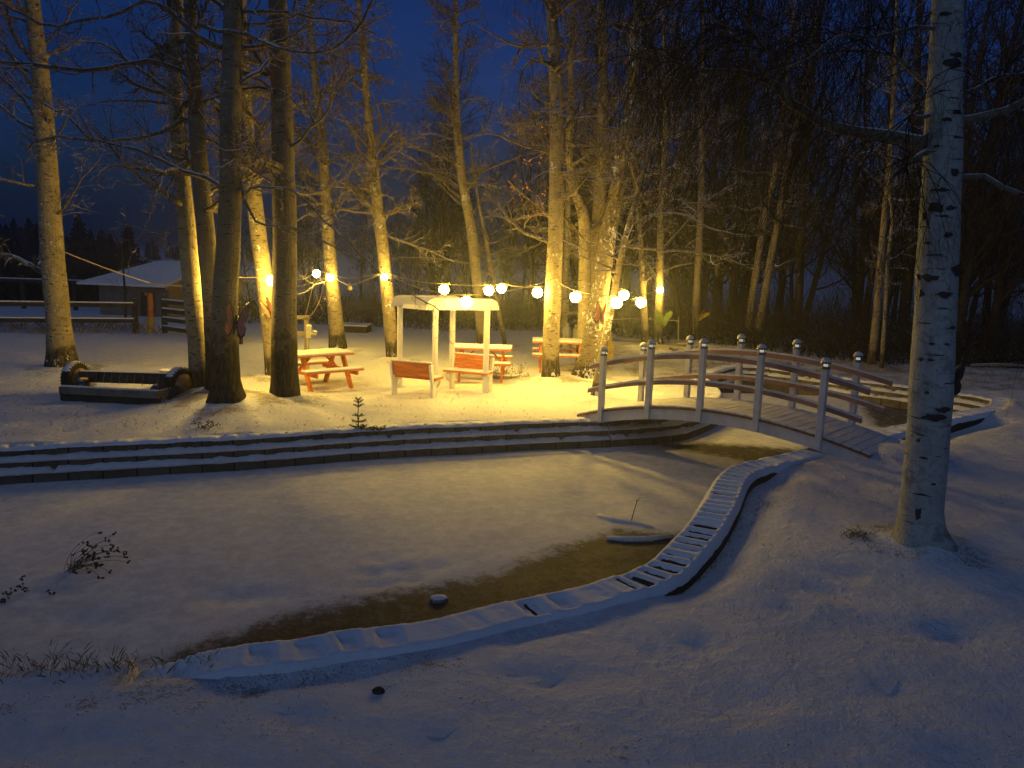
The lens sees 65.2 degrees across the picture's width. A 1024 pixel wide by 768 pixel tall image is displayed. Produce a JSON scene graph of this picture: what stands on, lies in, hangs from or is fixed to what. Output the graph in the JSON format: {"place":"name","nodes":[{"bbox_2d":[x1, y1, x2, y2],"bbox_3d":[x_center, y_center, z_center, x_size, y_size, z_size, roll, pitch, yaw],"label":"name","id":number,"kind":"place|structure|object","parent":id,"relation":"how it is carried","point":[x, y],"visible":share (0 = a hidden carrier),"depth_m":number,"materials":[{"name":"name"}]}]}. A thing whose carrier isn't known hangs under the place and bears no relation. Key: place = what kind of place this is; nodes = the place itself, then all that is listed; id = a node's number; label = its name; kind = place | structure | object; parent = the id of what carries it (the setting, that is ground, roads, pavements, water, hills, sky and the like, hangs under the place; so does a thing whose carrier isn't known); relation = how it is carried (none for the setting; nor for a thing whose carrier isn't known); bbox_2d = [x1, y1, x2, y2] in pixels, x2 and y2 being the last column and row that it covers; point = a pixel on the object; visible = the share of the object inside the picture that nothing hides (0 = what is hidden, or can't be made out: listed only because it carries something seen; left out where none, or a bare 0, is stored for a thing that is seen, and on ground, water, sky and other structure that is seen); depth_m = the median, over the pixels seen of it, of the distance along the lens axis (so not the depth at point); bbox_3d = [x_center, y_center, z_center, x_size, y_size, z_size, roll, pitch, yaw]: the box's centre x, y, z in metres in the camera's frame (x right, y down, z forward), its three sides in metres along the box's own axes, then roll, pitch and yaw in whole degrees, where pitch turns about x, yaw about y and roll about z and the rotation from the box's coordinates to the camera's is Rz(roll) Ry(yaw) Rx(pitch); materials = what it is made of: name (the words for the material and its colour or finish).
{"place":"outdoors","nodes":[
{"label":"outdoors","id":0,"kind":"place"},
{"bbox_2d":[0,393,907,673],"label":"frozen pond","id":1,"kind":"structure","parent":0,"point":[244,557],"depth_m":9.72,"materials":[{"name":"snow"}]},
{"bbox_2d":[64,531,130,578],"bbox_3d":[-4.469,1.845,8.563,0.618,0.368,0.822,6,10,26],"label":"dried plant","id":2,"kind":"object","parent":1,"relation":"on","point":[88,558],"visible":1,"depth_m":8.61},
{"bbox_2d":[606,534,673,541],"bbox_3d":[1.621,1.947,10.068,0.887,0.097,0.156,0,9,-10],"label":"fallen branch","id":3,"kind":"object","parent":1,"relation":"on","point":[640,538],"visible":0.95,"depth_m":10.01,"materials":[{"name":"white wood"}]},
{"bbox_2d":[0,246,1023,767],"bbox_3d":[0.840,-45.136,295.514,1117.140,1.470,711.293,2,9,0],"label":"ground","id":4,"kind":"structure","parent":0,"point":[942,700],"depth_m":6.01,"materials":[{"name":"snow"}]},
{"bbox_2d":[0,275,81,309],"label":"rail fence","id":5,"kind":"object","parent":4,"relation":"on","point":[21,279],"visible":0.2,"depth_m":34.86,"materials":[{"name":"brown wood"}]},
{"bbox_2d":[0,0,119,366],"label":"poplar tree","id":6,"kind":"object","parent":4,"relation":"on","point":[61,351],"visible":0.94,"depth_m":17.63,"materials":[{"name":"brown plant"}]},
{"bbox_2d":[0,298,138,332],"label":"rail fence","id":7,"kind":"object","parent":4,"relation":"on","point":[133,320],"visible":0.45,"depth_m":25.66,"materials":[{"name":"brown wood"}]},
{"bbox_2d":[0,250,155,301],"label":"brushwood","id":8,"kind":"object","parent":4,"relation":"on","point":[82,270],"visible":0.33,"depth_m":40.40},
{"bbox_2d":[64,213,94,263],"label":"conifer tree","id":9,"kind":"object","parent":4,"relation":"on","point":[79,243],"visible":0.56,"depth_m":68.83,"materials":[{"name":"plant"}]},
{"bbox_2d":[59,385,176,404],"bbox_3d":[-7.414,0.198,14.979,2.098,0.294,0.483,2,9,0],"label":"timber bed edge","id":10,"kind":"object","parent":4,"relation":"on","point":[135,396],"visible":0.93,"depth_m":14.86,"materials":[{"name":"grey wood"}]},
{"bbox_2d":[60,361,191,395],"bbox_3d":[-7.459,-0.040,15.372,2.480,0.680,0.987,3,9,8],"label":"bench","id":11,"kind":"object","parent":4,"relation":"on","point":[78,373],"visible":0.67,"depth_m":15.45,"materials":[{"name":"metal"}]},
{"bbox_2d":[120,225,139,262],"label":"conifer tree","id":12,"kind":"object","parent":4,"relation":"on","point":[127,233],"visible":0.55,"depth_m":79.78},
{"bbox_2d":[0,0,272,389],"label":"poplar tree","id":13,"kind":"object","parent":4,"relation":"on","point":[204,217],"visible":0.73,"depth_m":14.69,"materials":[{"name":"brown plant"}]},
{"bbox_2d":[76,260,256,316],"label":"barn","id":14,"kind":"structure","parent":4,"relation":"on","point":[163,272],"depth_m":32.25,"materials":[{"name":"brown wood"}]},
{"bbox_2d":[70,0,269,388],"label":"poplar tree","id":15,"kind":"object","parent":4,"relation":"on","point":[190,274],"visible":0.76,"depth_m":14.95,"materials":[{"name":"brown plant"}]},
{"bbox_2d":[160,295,242,344],"bbox_3d":[-9.848,-1.967,25.259,4.230,1.480,0.201,8,11,35],"label":"rail fence","id":16,"kind":"object","parent":4,"relation":"on","point":[165,318],"visible":0.29,"depth_m":25.95,"materials":[{"name":"brown wood"}]},
{"bbox_2d":[0,0,460,403],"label":"poplar tree","id":17,"kind":"object","parent":4,"relation":"on","point":[226,385],"visible":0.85,"depth_m":13.96,"materials":[{"name":"brown plant"}]},
{"bbox_2d":[224,300,249,339],"bbox_3d":[-4.894,-1.138,14.190,0.388,0.689,0.115,7,6,-27],"label":"butterfly ornament","id":18,"kind":"object","parent":17,"relation":"attached to","point":[238,325],"visible":1,"depth_m":14.21,"materials":[{"name":"ceramic"}]},
{"bbox_2d":[119,0,381,396],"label":"poplar tree","id":19,"kind":"object","parent":4,"relation":"on","point":[284,380],"visible":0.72,"depth_m":14.64,"materials":[{"name":"brown plant"}]},
{"bbox_2d":[161,0,341,375],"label":"poplar tree","id":20,"kind":"object","parent":4,"relation":"on","point":[260,251],"visible":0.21,"depth_m":17.68,"materials":[{"name":"brown plant"}]},
{"bbox_2d":[0,417,609,484],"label":"retaining wall","id":21,"kind":"structure","parent":4,"relation":"on","point":[77,460],"depth_m":12.84,"materials":[{"name":"concrete"}]},
{"bbox_2d":[297,316,316,369],"bbox_3d":[-4.991,-0.890,19.028,0.800,1.480,0.214,4,10,11],"label":"water standpipe","id":22,"kind":"object","parent":4,"relation":"on","point":[307,333],"visible":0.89,"depth_m":18.89,"materials":[{"name":"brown wood"}]},
{"bbox_2d":[295,159,323,304],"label":"forest tree","id":23,"kind":"object","parent":4,"relation":"on","point":[308,199],"visible":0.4,"depth_m":40.57,"materials":[{"name":"brown plant"}]},
{"bbox_2d":[253,0,370,348],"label":"poplar tree","id":24,"kind":"object","parent":4,"relation":"on","point":[336,335],"visible":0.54,"depth_m":22.05,"materials":[{"name":"brown plant"}]},
{"bbox_2d":[298,348,363,391],"bbox_3d":[-4.173,-0.291,17.251,1.350,0.842,1.510,-7,12,-41],"label":"picnic table","id":25,"kind":"object","parent":4,"relation":"on","point":[328,363],"visible":0.74,"depth_m":17.04,"materials":[{"name":"red wood"}]},
{"bbox_2d":[310,0,455,356],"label":"poplar tree","id":26,"kind":"object","parent":4,"relation":"on","point":[374,190],"visible":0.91,"depth_m":20.72,"materials":[{"name":"brown plant"}]},
{"bbox_2d":[387,199,410,316],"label":"forest tree","id":27,"kind":"object","parent":4,"relation":"on","point":[398,255],"visible":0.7,"depth_m":37.10,"materials":[{"name":"brown plant"}]},
{"bbox_2d":[390,160,439,294],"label":"forest tree","id":28,"kind":"object","parent":4,"relation":"on","point":[409,249],"visible":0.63,"depth_m":36.42,"materials":[{"name":"brown plant"}]},
{"bbox_2d":[389,359,442,398],"bbox_3d":[-2.009,-0.102,16.660,1.040,0.816,0.507,5,10,21],"label":"park bench","id":29,"kind":"object","parent":4,"relation":"on","point":[400,369],"visible":0.92,"depth_m":16.48,"materials":[{"name":"red wood"}]},
{"bbox_2d":[391,108,454,294],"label":"forest tree","id":30,"kind":"object","parent":4,"relation":"on","point":[423,127],"visible":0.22,"depth_m":40.84,"materials":[{"name":"brown plant"}]},
{"bbox_2d":[408,127,456,313],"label":"forest tree","id":31,"kind":"object","parent":4,"relation":"on","point":[433,264],"visible":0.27,"depth_m":36.76,"materials":[{"name":"brown plant"}]},
{"bbox_2d":[407,127,471,318],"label":"forest tree","id":32,"kind":"object","parent":4,"relation":"on","point":[453,153],"visible":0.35,"depth_m":34.92,"materials":[{"name":"brown plant"}]},
{"bbox_2d":[406,71,480,295],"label":"forest tree","id":33,"kind":"object","parent":4,"relation":"on","point":[448,277],"visible":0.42,"depth_m":34.29,"materials":[{"name":"brown plant"}]},
{"bbox_2d":[390,295,498,393],"bbox_3d":[-1.492,-0.814,17.242,2.157,2.127,1.188,-1,10,-18],"label":"garden arbor","id":34,"kind":"object","parent":4,"relation":"on","point":[452,304],"visible":0.68,"depth_m":17.00,"materials":[{"name":"white paint"}]},
{"bbox_2d":[407,59,486,313],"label":"forest tree","id":35,"kind":"object","parent":4,"relation":"on","point":[446,164],"visible":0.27,"depth_m":37.79,"materials":[{"name":"brown plant"}]},
{"bbox_2d":[399,11,504,294],"bbox_3d":[-2.427,-8.114,31.506,4.149,12.178,4.388,1,9,-6],"label":"forest tree","id":36,"kind":"object","parent":4,"relation":"on","point":[441,239],"visible":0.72,"depth_m":31.45,"materials":[{"name":"brown plant"}]},
{"bbox_2d":[379,0,526,343],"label":"poplar tree","id":37,"kind":"object","parent":4,"relation":"on","point":[464,183],"visible":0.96,"depth_m":23.68,"materials":[{"name":"brown plant"}]},
{"bbox_2d":[438,178,480,323],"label":"forest tree","id":38,"kind":"object","parent":4,"relation":"on","point":[463,265],"visible":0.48,"depth_m":32.06,"materials":[{"name":"brown plant"}]},
{"bbox_2d":[443,352,494,391],"bbox_3d":[-0.932,-0.236,17.451,1.040,0.816,0.507,5,10,21],"label":"park bench","id":39,"kind":"object","parent":4,"relation":"on","point":[462,361],"visible":0.95,"depth_m":17.52,"materials":[{"name":"red wood"}]},
{"bbox_2d":[452,151,512,298],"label":"forest tree","id":40,"kind":"object","parent":4,"relation":"on","point":[491,227],"visible":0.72,"depth_m":33.84,"materials":[{"name":"brown plant"}]},
{"bbox_2d":[455,343,512,382],"bbox_3d":[-0.711,-0.497,19.075,1.404,0.842,1.510,2,9,2],"label":"picnic table","id":41,"kind":"object","parent":4,"relation":"on","point":[502,358],"visible":0.49,"depth_m":18.69,"materials":[{"name":"red wood"}]},
{"bbox_2d":[463,145,519,344],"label":"sapling tree","id":42,"kind":"object","parent":4,"relation":"on","point":[493,283],"visible":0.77,"depth_m":25.11,"materials":[{"name":"brown plant"}]},
{"bbox_2d":[489,155,530,296],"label":"forest tree","id":43,"kind":"object","parent":4,"relation":"on","point":[508,260],"visible":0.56,"depth_m":41.16,"materials":[{"name":"brown plant"}]},
{"bbox_2d":[0,322,1023,767],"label":"grass","id":44,"kind":"structure","parent":4,"relation":"on","point":[116,326],"depth_m":8.17,"materials":[{"name":"plant"}]},
{"bbox_2d":[483,139,544,291],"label":"forest tree","id":45,"kind":"object","parent":4,"relation":"on","point":[528,175],"visible":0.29,"depth_m":44.48,"materials":[{"name":"brown plant"}]},
{"bbox_2d":[491,89,546,305],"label":"forest tree","id":46,"kind":"object","parent":4,"relation":"on","point":[524,267],"visible":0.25,"depth_m":42.50,"materials":[{"name":"brown plant"}]},
{"bbox_2d":[491,53,566,319],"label":"forest tree","id":47,"kind":"object","parent":4,"relation":"on","point":[533,258],"visible":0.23,"depth_m":34.53,"materials":[{"name":"brown plant"}]},
{"bbox_2d":[493,75,576,323],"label":"forest tree","id":48,"kind":"object","parent":4,"relation":"on","point":[529,258],"visible":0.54,"depth_m":31.67,"materials":[{"name":"brown plant"}]},
{"bbox_2d":[464,0,638,376],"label":"poplar tree","id":49,"kind":"object","parent":4,"relation":"on","point":[556,217],"visible":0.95,"depth_m":17.74,"materials":[{"name":"brown plant"}]},
{"bbox_2d":[515,38,593,316],"bbox_3d":[1.914,-7.707,32.285,3.697,11.435,3.909,3,9,7],"label":"forest tree","id":50,"kind":"object","parent":4,"relation":"on","point":[575,220],"visible":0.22,"depth_m":32.06,"materials":[{"name":"brown plant"}]},
{"bbox_2d":[532,337,581,372],"bbox_3d":[1.221,-0.729,20.548,1.404,0.842,1.510,2,9,1],"label":"picnic table","id":51,"kind":"object","parent":4,"relation":"on","point":[567,341],"visible":0.57,"depth_m":20.15,"materials":[{"name":"red wood"}]},
{"bbox_2d":[544,53,586,347],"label":"sapling tree","id":52,"kind":"object","parent":4,"relation":"on","point":[565,290],"visible":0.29,"depth_m":24.83,"materials":[{"name":"brown plant"}]},
{"bbox_2d":[134,399,1007,683],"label":"retaining wall","id":53,"kind":"structure","parent":4,"relation":"on","point":[680,562],"depth_m":6.49,"materials":[{"name":"concrete"}]},
{"bbox_2d":[497,0,649,363],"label":"poplar tree","id":54,"kind":"object","parent":4,"relation":"on","point":[584,284],"visible":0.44,"depth_m":20.06,"materials":[{"name":"brown plant"}]},
{"bbox_2d":[548,0,654,265],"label":"forest tree","id":55,"kind":"object","parent":4,"relation":"on","point":[611,111],"visible":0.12,"depth_m":33.44,"materials":[{"name":"brown plant"}]},
{"bbox_2d":[562,0,641,278],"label":"forest tree","id":56,"kind":"object","parent":4,"relation":"on","point":[618,229],"visible":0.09,"depth_m":32.80,"materials":[{"name":"brown plant"}]},
{"bbox_2d":[563,0,643,274],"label":"forest tree","id":57,"kind":"object","parent":4,"relation":"on","point":[609,57],"visible":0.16,"depth_m":31.42,"materials":[{"name":"brown plant"}]},
{"bbox_2d":[563,0,660,287],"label":"poplar tree","id":58,"kind":"object","parent":4,"relation":"on","point":[596,213],"visible":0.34,"depth_m":20.23,"materials":[{"name":"brown plant"}]},
{"bbox_2d":[578,120,649,331],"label":"forest tree","id":59,"kind":"object","parent":4,"relation":"on","point":[623,273],"visible":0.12,"depth_m":31.20,"materials":[{"name":"brown plant"}]},
{"bbox_2d":[546,0,688,326],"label":"forest tree","id":60,"kind":"object","parent":4,"relation":"on","point":[627,275],"visible":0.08,"depth_m":32.96,"materials":[{"name":"brown plant"}]},
{"bbox_2d":[238,273,1023,368],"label":"undergrowth","id":61,"kind":"object","parent":4,"relation":"on","point":[1002,344],"visible":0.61,"depth_m":28.31,"materials":[{"name":"brown plant"}]},
{"bbox_2d":[553,0,730,378],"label":"leaning tree","id":62,"kind":"object","parent":4,"relation":"on","point":[590,344],"visible":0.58,"depth_m":18.22,"materials":[{"name":"brown plant"}]},
{"bbox_2d":[615,159,681,342],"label":"poplar tree","id":63,"kind":"object","parent":4,"relation":"on","point":[644,311],"visible":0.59,"depth_m":26.97,"materials":[{"name":"brown plant"}]},
{"bbox_2d":[575,0,722,330],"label":"forest tree","id":64,"kind":"object","parent":4,"relation":"on","point":[650,253],"visible":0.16,"depth_m":30.07,"materials":[{"name":"brown plant"}]},
{"bbox_2d":[611,0,732,337],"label":"forest tree","id":65,"kind":"object","parent":4,"relation":"on","point":[674,279],"visible":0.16,"depth_m":29.06,"materials":[{"name":"brown plant"}]},
{"bbox_2d":[566,55,779,395],"bbox_3d":[3.350,-3.118,16.448,4.279,7.187,2.236,4,10,16],"label":"sapling tree","id":66,"kind":"object","parent":4,"relation":"on","point":[616,271],"visible":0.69,"depth_m":16.29,"materials":[{"name":"brown plant"}]},
{"bbox_2d":[607,364,769,446],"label":"retaining wall","id":67,"kind":"structure","parent":4,"relation":"on","point":[636,432],"depth_m":15.35,"materials":[{"name":"concrete"}]},
{"bbox_2d":[644,20,741,326],"bbox_3d":[7.399,-8.125,32.889,3.964,12.702,3.809,0,9,-10],"label":"forest tree","id":68,"kind":"object","parent":4,"relation":"on","point":[688,205],"visible":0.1,"depth_m":33.23,"materials":[{"name":"brown plant"}]},
{"bbox_2d":[636,3,751,344],"bbox_3d":[5.737,-7.022,26.287,4.252,11.688,2.459,4,10,16],"label":"poplar tree","id":69,"kind":"object","parent":4,"relation":"on","point":[658,330],"visible":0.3,"depth_m":26.49,"materials":[{"name":"brown plant"}]},
{"bbox_2d":[665,34,727,307],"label":"forest tree","id":70,"kind":"object","parent":4,"relation":"on","point":[684,275],"visible":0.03,"depth_m":37.22,"materials":[{"name":"brown plant"}]},
{"bbox_2d":[666,0,761,339],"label":"poplar tree","id":71,"kind":"object","parent":4,"relation":"on","point":[697,277],"visible":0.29,"depth_m":28.22,"materials":[{"name":"brown plant"}]},
{"bbox_2d":[669,63,759,335],"bbox_3d":[8.002,-7.150,31.071,3.769,11.024,3.565,0,9,-8],"label":"forest tree","id":72,"kind":"object","parent":4,"relation":"on","point":[714,271],"visible":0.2,"depth_m":31.17,"materials":[{"name":"brown plant"}]},
{"bbox_2d":[673,11,766,320],"bbox_3d":[8.372,-8.503,32.640,4.518,13.263,4.779,7,11,28],"label":"forest tree","id":73,"kind":"object","parent":4,"relation":"on","point":[719,277],"visible":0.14,"depth_m":32.78,"materials":[{"name":"brown plant"}]},
{"bbox_2d":[577,334,899,457],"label":"foot bridge","id":74,"kind":"structure","parent":4,"relation":"on","point":[820,430],"depth_m":13.06,"materials":[{"name":"white paint"}]},
{"bbox_2d":[682,0,807,316],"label":"forest tree","id":75,"kind":"object","parent":4,"relation":"on","point":[722,282],"visible":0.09,"depth_m":32.83,"materials":[{"name":"brown plant"}]},
{"bbox_2d":[684,0,829,337],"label":"forest tree","id":76,"kind":"object","parent":4,"relation":"on","point":[732,272],"visible":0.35,"depth_m":29.68,"materials":[{"name":"brown plant"}]},
{"bbox_2d":[501,0,1023,551],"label":"birch tree","id":77,"kind":"object","parent":4,"relation":"on","point":[939,158],"visible":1,"depth_m":7.55,"materials":[{"name":"white plant"}]},
{"bbox_2d":[707,0,820,331],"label":"forest tree","id":78,"kind":"object","parent":4,"relation":"on","point":[750,271],"visible":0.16,"depth_m":32.40,"materials":[{"name":"brown plant"}]},
{"bbox_2d":[724,1,830,283],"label":"forest tree","id":79,"kind":"object","parent":4,"relation":"on","point":[766,252],"visible":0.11,"depth_m":32.07,"materials":[{"name":"brown plant"}]},
{"bbox_2d":[710,0,879,342],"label":"poplar tree","id":80,"kind":"object","parent":4,"relation":"on","point":[754,282],"visible":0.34,"depth_m":27.61,"materials":[{"name":"brown plant"}]},
{"bbox_2d":[706,0,885,344],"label":"forest tree","id":81,"kind":"object","parent":4,"relation":"on","point":[798,246],"visible":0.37,"depth_m":26.68,"materials":[{"name":"brown plant"}]},
{"bbox_2d":[743,1,850,343],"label":"poplar tree","id":82,"kind":"object","parent":4,"relation":"on","point":[768,274],"visible":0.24,"depth_m":27.50,"materials":[{"name":"brown plant"}]},
{"bbox_2d":[744,0,857,324],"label":"forest tree","id":83,"kind":"object","parent":4,"relation":"on","point":[784,253],"visible":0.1,"depth_m":35.60,"materials":[{"name":"brown plant"}]},
{"bbox_2d":[782,0,930,331],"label":"forest tree","id":84,"kind":"object","parent":4,"relation":"on","point":[817,276],"visible":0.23,"depth_m":29.57,"materials":[{"name":"brown plant"}]},
{"bbox_2d":[810,42,904,329],"bbox_3d":[14.626,-8.009,34.000,4.003,12.379,4.232,0,10,-13],"label":"forest tree","id":85,"kind":"object","parent":4,"relation":"on","point":[853,247],"visible":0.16,"depth_m":34.07,"materials":[{"name":"brown plant"}]},
{"bbox_2d":[796,0,920,336],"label":"forest tree","id":86,"kind":"object","parent":4,"relation":"on","point":[859,276],"visible":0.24,"depth_m":30.56,"materials":[{"name":"brown plant"}]},
{"bbox_2d":[815,0,929,364],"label":"poplar tree","id":87,"kind":"object","parent":4,"relation":"on","point":[874,334],"visible":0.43,"depth_m":22.53,"materials":[{"name":"brown plant"}]},
{"bbox_2d":[821,0,930,341],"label":"forest tree","id":88,"kind":"object","parent":4,"relation":"on","point":[884,160],"visible":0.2,"depth_m":28.82,"materials":[{"name":"brown plant"}]},
{"bbox_2d":[766,368,999,411],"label":"retaining wall","id":89,"kind":"structure","parent":4,"relation":"on","point":[894,395],"depth_m":20.12,"materials":[{"name":"concrete"}]},
{"bbox_2d":[848,107,924,344],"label":"forest tree","id":90,"kind":"object","parent":4,"relation":"on","point":[892,282],"visible":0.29,"depth_m":26.38,"materials":[{"name":"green plant"}]},
{"bbox_2d":[859,150,921,367],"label":"sapling tree","id":91,"kind":"object","parent":4,"relation":"on","point":[883,338],"visible":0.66,"depth_m":22.19,"materials":[{"name":"brown plant"}]},
{"bbox_2d":[825,0,1023,352],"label":"forest tree","id":92,"kind":"object","parent":4,"relation":"on","point":[905,273],"visible":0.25,"depth_m":26.60,"materials":[{"name":"brown plant"}]},
{"bbox_2d":[857,0,1023,298],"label":"forest tree","id":93,"kind":"object","parent":4,"relation":"on","point":[968,144],"visible":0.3,"depth_m":22.98,"materials":[{"name":"brown plant"}]},
{"bbox_2d":[862,0,1023,363],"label":"forest tree","id":94,"kind":"object","parent":4,"relation":"on","point":[969,271],"visible":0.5,"depth_m":23.30,"materials":[{"name":"brown plant"}]},
{"bbox_2d":[891,1,1023,283],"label":"forest tree","id":95,"kind":"object","parent":4,"relation":"on","point":[986,141],"visible":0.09,"depth_m":29.69,"materials":[{"name":"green plant"}]},
{"bbox_2d":[894,0,1023,252],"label":"forest tree","id":96,"kind":"object","parent":4,"relation":"on","point":[985,127],"visible":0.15,"depth_m":26.78,"materials":[{"name":"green plant"}]},
{"bbox_2d":[899,25,1023,361],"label":"forest tree","id":97,"kind":"object","parent":4,"relation":"on","point":[998,291],"visible":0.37,"depth_m":23.89,"materials":[{"name":"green plant"}]},
{"bbox_2d":[963,0,1023,329],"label":"forest tree","id":98,"kind":"object","parent":4,"relation":"on","point":[986,295],"visible":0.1,"depth_m":32.62,"materials":[{"name":"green plant"}]},
{"bbox_2d":[976,129,1023,355],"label":"forest tree","id":99,"kind":"object","parent":4,"relation":"on","point":[1011,301],"visible":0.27,"depth_m":25.21,"materials":[{"name":"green plant"}]},
{"bbox_2d":[0,0,1023,269],"label":"sky","id":100,"kind":"structure","parent":0,"point":[18,202],"materials":[{"name":"blue"}]},
{"bbox_2d":[559,311,577,353],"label":"gas tanks","id":101,"kind":"object","parent":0,"point":[568,332],"visible":0.55,"depth_m":24.04,"materials":[{"name":"grey paint"}]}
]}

